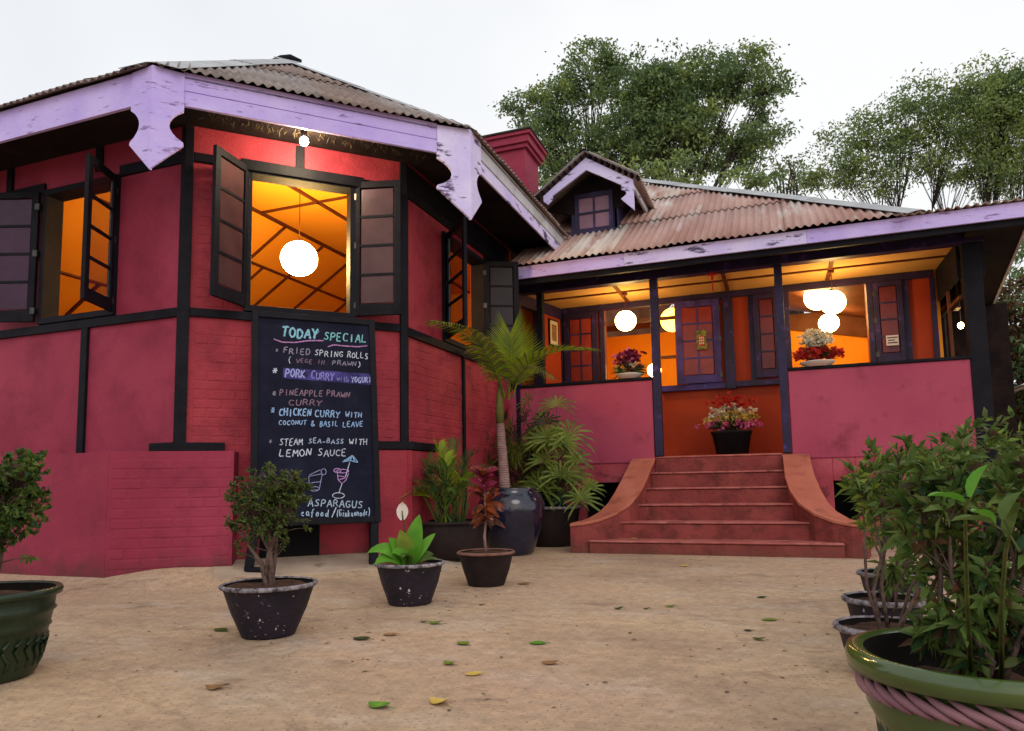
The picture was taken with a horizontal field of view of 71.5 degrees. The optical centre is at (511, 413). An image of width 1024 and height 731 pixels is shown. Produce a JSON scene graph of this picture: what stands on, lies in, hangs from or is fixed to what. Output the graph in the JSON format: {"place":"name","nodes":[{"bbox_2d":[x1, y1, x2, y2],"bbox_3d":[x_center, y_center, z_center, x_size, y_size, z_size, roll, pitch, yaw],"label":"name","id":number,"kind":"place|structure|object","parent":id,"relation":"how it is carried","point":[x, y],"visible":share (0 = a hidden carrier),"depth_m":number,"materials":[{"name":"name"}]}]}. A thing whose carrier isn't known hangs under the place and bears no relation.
{"place":"outdoors","nodes":[
{"label":"outdoors","id":0,"kind":"place"},
{"bbox_2d":[0,528,1023,730],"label":"ground","id":1,"kind":"structure","parent":0,"point":[409,675],"depth_m":3.16,"materials":[{"name":"beige soil"}]},
{"bbox_2d":[0,447,63,683],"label":"potted shrub","id":2,"kind":"object","parent":1,"relation":"on","point":[27,607],"visible":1,"depth_m":2.88,"materials":[{"name":"green plant"}]},
{"bbox_2d":[205,683,231,688],"bbox_3d":[-1.100,1.018,2.666,0.111,0.023,0.053,-3,-6,20],"label":"fallen leaf","id":3,"kind":"object","parent":1,"relation":"on","point":[215,686],"visible":1,"depth_m":2.67,"materials":[{"name":"brown plant"}]},
{"bbox_2d":[214,628,227,630],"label":"fallen leaf","id":4,"kind":"object","parent":1,"relation":"on","point":[218,629],"visible":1,"depth_m":3.79,"materials":[{"name":"green plant"}]},
{"bbox_2d":[218,461,317,639],"bbox_3d":[-1.282,0.691,3.703,0.548,0.891,0.489,-3,-6,20],"label":"potted shrub","id":5,"kind":"object","parent":1,"relation":"on","point":[268,605],"visible":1,"depth_m":3.63,"materials":[{"name":"green plant"}]},
{"bbox_2d":[353,636,373,639],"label":"fallen leaf","id":6,"kind":"object","parent":1,"relation":"on","point":[362,637],"visible":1,"depth_m":3.49,"materials":[{"name":"green plant"}]},
{"bbox_2d":[212,552,515,580],"bbox_3d":[-1.247,1.326,6.310,2.600,0.145,0.512,2,-6,-24],"label":"paved apron","id":7,"kind":"object","parent":1,"relation":"on","point":[322,564],"visible":0.48,"depth_m":6.05,"materials":[{"name":"concrete"}]},
{"bbox_2d":[244,310,380,572],"bbox_3d":[-1.728,0.221,6.216,1.126,2.267,0.353,2,-6,-24],"label":"chalkboard sign","id":8,"kind":"object","parent":7,"relation":"on","point":[314,413],"visible":0.98,"depth_m":6.26,"materials":[{"name":"black paint"}]},
{"bbox_2d":[399,436,492,559],"bbox_3d":[-0.671,0.777,6.834,1.120,1.177,0.802,-3,-6,20],"label":"potted areca","id":9,"kind":"object","parent":7,"relation":"on","point":[454,534],"visible":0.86,"depth_m":6.72,"materials":[{"name":"plant"}]},
{"bbox_2d":[368,701,394,708],"bbox_3d":[-0.447,0.987,2.415,0.112,0.016,0.060,-9,-10,56],"label":"fallen leaf","id":10,"kind":"object","parent":1,"relation":"on","point":[373,704],"visible":1,"depth_m":2.43,"materials":[{"name":"green plant"}]},
{"bbox_2d":[368,502,444,606],"bbox_3d":[-0.656,0.888,4.564,0.451,0.645,0.457,-3,-6,20],"label":"potted peace lily","id":11,"kind":"object","parent":1,"relation":"on","point":[408,565],"visible":1,"depth_m":4.47,"materials":[{"name":"plant"}]},
{"bbox_2d":[429,619,446,623],"bbox_3d":[-0.403,1.118,3.827,0.104,0.023,0.056,-7,-8,46],"label":"fallen leaf","id":12,"kind":"object","parent":1,"relation":"on","point":[432,622],"visible":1,"depth_m":3.84,"materials":[{"name":"green plant"}]},
{"bbox_2d":[430,697,451,705],"bbox_3d":[-0.241,0.982,2.445,0.106,0.023,0.056,-3,-6,20],"label":"fallen leaf","id":13,"kind":"object","parent":1,"relation":"on","point":[433,700],"visible":1,"depth_m":2.46,"materials":[{"name":"yellow plant"}]},
{"bbox_2d":[444,661,457,665],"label":"fallen leaf","id":14,"kind":"object","parent":1,"relation":"on","point":[448,662],"visible":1,"depth_m":2.99,"materials":[{"name":"green plant"}]},
{"bbox_2d":[457,641,469,644],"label":"fallen leaf","id":15,"kind":"object","parent":1,"relation":"on","point":[462,642],"visible":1,"depth_m":3.36,"materials":[{"name":"green plant"}]},
{"bbox_2d":[465,671,486,674],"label":"fallen leaf","id":16,"kind":"object","parent":1,"relation":"on","point":[474,673],"visible":1,"depth_m":2.81,"materials":[{"name":"yellow plant"}]},
{"bbox_2d":[35,553,931,730],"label":"grit","id":17,"kind":"object","parent":1,"relation":"on","point":[485,630],"visible":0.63,"depth_m":3.38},
{"bbox_2d":[457,465,514,587],"bbox_3d":[-0.199,0.833,5.340,0.438,0.891,0.443,-3,-6,20],"label":"potted croton","id":18,"kind":"object","parent":1,"relation":"on","point":[485,566],"visible":1,"depth_m":5.27,"materials":[{"name":"plant"}]},
{"bbox_2d":[0,54,1023,577],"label":"restaurant house","id":19,"kind":"structure","parent":1,"relation":"on","point":[156,218],"depth_m":7.28,"materials":[{"name":"red brick"}]},
{"bbox_2d":[0,192,41,322],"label":"window leaf","id":20,"kind":"structure","parent":19,"relation":"in","point":[19,219],"depth_m":6.75,"materials":[{"name":"black paint"}]},
{"bbox_2d":[36,174,120,324],"bbox_3d":[-4.001,-1.505,6.667,0.970,1.308,0.179,-3,-6,20],"label":"window frame","id":21,"kind":"structure","parent":19,"relation":"in","point":[54,199],"depth_m":6.76,"materials":[{"name":"black paint"}]},
{"bbox_2d":[80,153,117,311],"bbox_3d":[-3.592,-1.561,6.210,0.047,1.260,0.476,-1,-6,-2],"label":"window leaf","id":22,"kind":"structure","parent":19,"relation":"in","point":[106,302],"depth_m":6.12,"materials":[{"name":"black paint"}]},
{"bbox_2d":[210,144,249,306],"bbox_3d":[-2.436,-1.609,6.177,0.047,1.300,0.470,-3,-6,16],"label":"window leaf","id":23,"kind":"structure","parent":19,"relation":"in","point":[230,181],"depth_m":6.14,"materials":[{"name":"black paint"}]},
{"bbox_2d":[280,195,317,275],"bbox_3d":[-2.272,-2.021,7.609,0.380,1.112,0.380,-3,-6,20],"label":"paper globe lamp","id":24,"kind":"object","parent":19,"relation":"hanging from","point":[298,257],"visible":0.92,"depth_m":7.45,"materials":[{"name":"beige paper"}]},
{"bbox_2d":[243,171,355,317],"bbox_3d":[-1.968,-1.553,6.636,0.990,1.328,0.179,2,-6,-24],"label":"window frame","id":25,"kind":"structure","parent":19,"relation":"in","point":[349,191],"depth_m":6.68,"materials":[{"name":"black paint"}]},
{"bbox_2d":[300,130,307,145],"bbox_3d":[-1.838,-2.437,6.291,0.072,0.141,0.072,-3,-6,20],"label":"outdoor bulb","id":26,"kind":"object","parent":19,"relation":"attached to","point":[303,140],"visible":1,"depth_m":6.27,"materials":[{"name":"beige glass"}]},
{"bbox_2d":[354,179,401,316],"bbox_3d":[-1.286,-1.576,6.760,0.473,1.310,0.047,-1,-6,5],"label":"window leaf","id":27,"kind":"structure","parent":19,"relation":"in","point":[373,244],"depth_m":6.75,"materials":[{"name":"black paint"}]},
{"bbox_2d":[446,215,467,338],"bbox_3d":[-0.594,-1.427,7.532,0.047,1.170,0.610,1,-6,-23],"label":"window leaf","id":28,"kind":"structure","parent":19,"relation":"in","point":[462,223],"depth_m":7.43,"materials":[{"name":"black paint"}]},
{"bbox_2d":[441,231,484,357],"bbox_3d":[-0.608,-1.340,8.310,0.179,1.230,1.160,-3,-6,20],"label":"window frame","id":29,"kind":"structure","parent":19,"relation":"in","point":[476,262],"depth_m":8.76,"materials":[{"name":"black paint"}]},
{"bbox_2d":[483,261,519,354],"bbox_3d":[-0.133,-1.311,8.799,0.441,1.170,0.047,0,-6,-6],"label":"window leaf","id":30,"kind":"structure","parent":19,"relation":"in","point":[501,291],"depth_m":8.80,"materials":[{"name":"black paint"}]},
{"bbox_2d":[548,318,558,347],"bbox_3d":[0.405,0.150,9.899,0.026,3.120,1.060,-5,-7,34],"label":"framed picture","id":31,"kind":"object","parent":19,"relation":"attached to","point":[553,334],"visible":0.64,"depth_m":10.33,"materials":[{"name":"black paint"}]},
{"bbox_2d":[562,311,598,382],"bbox_3d":[1.007,-0.921,10.433,0.522,1.135,0.042,-3,-6,20],"label":"window leaf","id":32,"kind":"structure","parent":19,"relation":"in","point":[578,334],"depth_m":10.43,"materials":[{"name":"purple paint"}]},
{"bbox_2d":[615,292,635,330],"bbox_3d":[1.547,-1.389,9.709,0.284,0.523,0.284,-3,-6,20],"label":"paper globe lamp","id":33,"kind":"object","parent":19,"relation":"hanging from","point":[625,319],"visible":1,"depth_m":9.60,"materials":[{"name":"beige paper"}]},
{"bbox_2d":[611,347,647,378],"bbox_3d":[1.497,-0.595,9.077,0.512,0.520,0.443,-1,-6,5],"label":"flower bowl","id":34,"kind":"object","parent":19,"relation":"on","point":[630,358],"visible":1,"depth_m":9.05,"materials":[{"name":"purple plant"}]},
{"bbox_2d":[647,364,652,376],"bbox_3d":[2.437,-1.457,12.302,0.240,1.661,0.240,-3,-6,20],"label":"paper globe lamp","id":35,"kind":"object","parent":19,"relation":"hanging from","point":[649,370],"visible":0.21,"depth_m":12.18,"materials":[{"name":"beige paper"}]},
{"bbox_2d":[660,306,674,331],"bbox_3d":[2.615,-1.846,11.627,0.400,1.025,0.400,-3,-6,20],"label":"paper globe lamp","id":36,"kind":"object","parent":19,"relation":"hanging from","point":[668,325],"visible":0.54,"depth_m":11.48,"materials":[{"name":"beige paper"}]},
{"bbox_2d":[674,298,722,383],"bbox_3d":[2.570,-0.997,9.802,0.604,1.160,0.042,-3,-6,16],"label":"window leaf","id":37,"kind":"structure","parent":19,"relation":"in","point":[701,361],"depth_m":9.80,"materials":[{"name":"paint"}]},
{"bbox_2d":[707,272,716,291],"bbox_3d":[2.445,-1.620,8.682,0.116,0.264,0.070,-6,-8,44],"label":"red tassel","id":38,"kind":"object","parent":19,"relation":"hanging from","point":[711,274],"visible":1,"depth_m":8.67,"materials":[{"name":"red fabric"}]},
{"bbox_2d":[694,391,763,454],"bbox_3d":[2.771,0.118,9.103,0.692,0.836,0.590,1,-6,-17],"label":"flower pot","id":39,"kind":"object","parent":19,"relation":"on","point":[729,440],"visible":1,"depth_m":9.03,"materials":[{"name":"black plant"}]},
{"bbox_2d":[752,293,778,377],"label":"window leaf","id":40,"kind":"structure","parent":19,"relation":"in","point":[766,316],"depth_m":9.52,"materials":[{"name":"purple paint"}]},
{"bbox_2d":[804,290,827,309],"bbox_3d":[4.499,-1.724,10.475,0.380,0.394,0.380,-3,-6,20],"label":"paper globe lamp","id":41,"kind":"object","parent":19,"relation":"hanging from","point":[812,299],"visible":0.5,"depth_m":10.36,"materials":[{"name":"beige paper"}]},
{"bbox_2d":[792,328,844,366],"bbox_3d":[3.572,-0.781,8.319,0.572,0.468,0.390,-3,-6,20],"label":"flower bowl","id":42,"kind":"object","parent":19,"relation":"on","point":[816,351],"visible":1,"depth_m":8.27,"materials":[{"name":"red plant"}]},
{"bbox_2d":[818,313,838,331],"bbox_3d":[5.081,-1.466,11.412,0.310,0.326,0.310,-3,-6,20],"label":"paper globe lamp","id":43,"kind":"object","parent":19,"relation":"hanging from","point":[829,322],"visible":0.81,"depth_m":11.30,"materials":[{"name":"beige paper"}]},
{"bbox_2d":[820,270,845,313],"bbox_3d":[3.963,-1.506,8.807,0.300,0.548,0.300,-3,-6,20],"label":"paper globe lamp","id":44,"kind":"object","parent":19,"relation":"hanging from","point":[832,301],"visible":1,"depth_m":8.70,"materials":[{"name":"beige paper"}]},
{"bbox_2d":[872,280,906,361],"bbox_3d":[4.782,-1.173,9.030,0.342,1.035,0.042,-3,-6,20],"label":"window leaf","id":45,"kind":"structure","parent":19,"relation":"in","point":[889,320],"depth_m":9.02,"materials":[{"name":"purple paint"}]},
{"bbox_2d":[946,291,961,356],"bbox_3d":[5.077,-1.012,8.132,0.030,0.930,0.600,-3,-6,20],"label":"end window frame","id":46,"kind":"structure","parent":19,"relation":"in","point":[950,305],"depth_m":8.36,"materials":[{"name":"brown wood"}]},
{"bbox_2d":[958,302,963,328],"bbox_3d":[6.286,-1.423,9.987,0.076,0.466,0.076,-3,-6,20],"label":"hanging bulb","id":47,"kind":"object","parent":19,"relation":"hanging from","point":[960,325],"visible":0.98,"depth_m":9.96,"materials":[{"name":"beige glass"}]},
{"bbox_2d":[426,307,601,555],"bbox_3d":[-0.144,0.182,7.464,1.853,2.597,1.392,1,-6,-20],"label":"potted palm","id":48,"kind":"object","parent":1,"relation":"on","point":[521,516],"visible":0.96,"depth_m":7.46,"materials":[{"name":"plant"}]},
{"bbox_2d":[529,641,548,643],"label":"fallen leaf","id":49,"kind":"object","parent":1,"relation":"on","point":[537,642],"visible":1,"depth_m":3.34,"materials":[{"name":"green plant"}]},
{"bbox_2d":[484,389,605,546],"bbox_3d":[0.318,0.644,8.726,1.778,1.910,1.102,-3,-6,20],"label":"potted lady palm","id":50,"kind":"object","parent":1,"relation":"on","point":[560,517],"visible":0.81,"depth_m":8.42,"materials":[{"name":"ceramic"}]},
{"bbox_2d":[541,660,563,663],"bbox_3d":[0.169,1.032,2.959,0.096,0.014,0.046,-3,-6,20],"label":"fallen leaf","id":51,"kind":"object","parent":1,"relation":"on","point":[550,662],"visible":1,"depth_m":2.97,"materials":[{"name":"brown plant"}]},
{"bbox_2d":[487,34,806,308],"bbox_3d":[4.837,-5.766,26.525,11.907,18.202,4.518,-3,-6,20],"label":"tree","id":52,"kind":"object","parent":1,"relation":"on","point":[656,104],"visible":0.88,"depth_m":26.09,"materials":[{"name":"green plant"}]},
{"bbox_2d":[615,141,708,185],"bbox_3d":[4.364,-2.510,21.066,3.970,10.670,1.876,-3,-6,20],"label":"tree","id":53,"kind":"object","parent":1,"relation":"on","point":[666,168],"visible":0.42,"depth_m":21.12,"materials":[{"name":"green plant"}]},
{"bbox_2d":[538,158,799,313],"bbox_3d":[4.417,-2.463,21.086,7.838,10.579,1.850,-3,-6,20],"label":"tree","id":54,"kind":"object","parent":1,"relation":"on","point":[762,179],"visible":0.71,"depth_m":20.31,"materials":[{"name":"green plant"}]},
{"bbox_2d":[570,453,870,558],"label":"entrance steps","id":55,"kind":"structure","parent":1,"relation":"on","point":[755,505],"depth_m":7.62,"materials":[{"name":"red concrete"}]},
{"bbox_2d":[761,618,781,619],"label":"fallen leaf","id":56,"kind":"object","parent":1,"relation":"on","point":[770,619],"visible":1,"depth_m":3.79,"materials":[{"name":"green plant"}]},
{"bbox_2d":[775,48,1023,210],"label":"tree","id":57,"kind":"object","parent":1,"relation":"on","point":[990,127],"visible":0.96,"depth_m":25.81,"materials":[{"name":"green plant"}]},
{"bbox_2d":[832,444,1011,648],"bbox_3d":[1.567,0.554,2.708,0.663,0.873,0.517,-3,-6,20],"label":"potted shrub","id":58,"kind":"object","parent":1,"relation":"on","point":[846,627],"visible":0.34,"depth_m":2.76,"materials":[{"name":"green plant"}]},
{"bbox_2d":[841,405,1023,618],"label":"potted shrub","id":59,"kind":"object","parent":1,"relation":"on","point":[858,602],"visible":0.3,"depth_m":3.27,"materials":[{"name":"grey plant"}]},
{"bbox_2d":[845,419,1023,730],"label":"potted shrub","id":60,"kind":"object","parent":1,"relation":"on","point":[941,666],"visible":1,"depth_m":1.73,"materials":[{"name":"green plant"}]},
{"bbox_2d":[854,447,1023,594],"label":"potted shrub","id":61,"kind":"object","parent":1,"relation":"on","point":[869,540],"visible":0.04,"depth_m":4.15,"materials":[{"name":"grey plant"}]},
{"bbox_2d":[995,270,1023,456],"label":"tree","id":62,"kind":"object","parent":1,"relation":"on","point":[1015,316],"visible":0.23,"depth_m":11.63,"materials":[{"name":"green plant"}]},
{"bbox_2d":[997,196,1023,301],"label":"tree","id":63,"kind":"object","parent":1,"relation":"on","point":[1020,255],"visible":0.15,"depth_m":18.51,"materials":[{"name":"green plant"}]},
{"bbox_2d":[997,430,1023,531],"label":"garden bush","id":64,"kind":"object","parent":1,"relation":"on","point":[1022,440],"visible":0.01,"depth_m":8.77,"materials":[{"name":"green plant"}]},
{"bbox_2d":[1013,371,1023,430],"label":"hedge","id":65,"kind":"object","parent":1,"relation":"on","point":[1020,402],"depth_m":13.33,"materials":[{"name":"green plant"}]},
{"bbox_2d":[1014,384,1023,392],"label":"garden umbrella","id":66,"kind":"object","parent":1,"relation":"on","point":[1018,388],"visible":0.44,"depth_m":11.50,"materials":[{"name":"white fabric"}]},
{"bbox_2d":[0,0,1023,381],"label":"sky","id":67,"kind":"structure","parent":0,"point":[450,59],"materials":[{"name":"white"}]},
{"bbox_2d":[769,153,807,313],"bbox_3d":[9.385,-3.002,23.553,1.282,11.762,0.355,-3,-6,20],"label":"leafy tree","id":68,"kind":"object","parent":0,"point":[793,174],"visible":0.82,"depth_m":23.99,"materials":[{"name":"green plant"}]}
]}

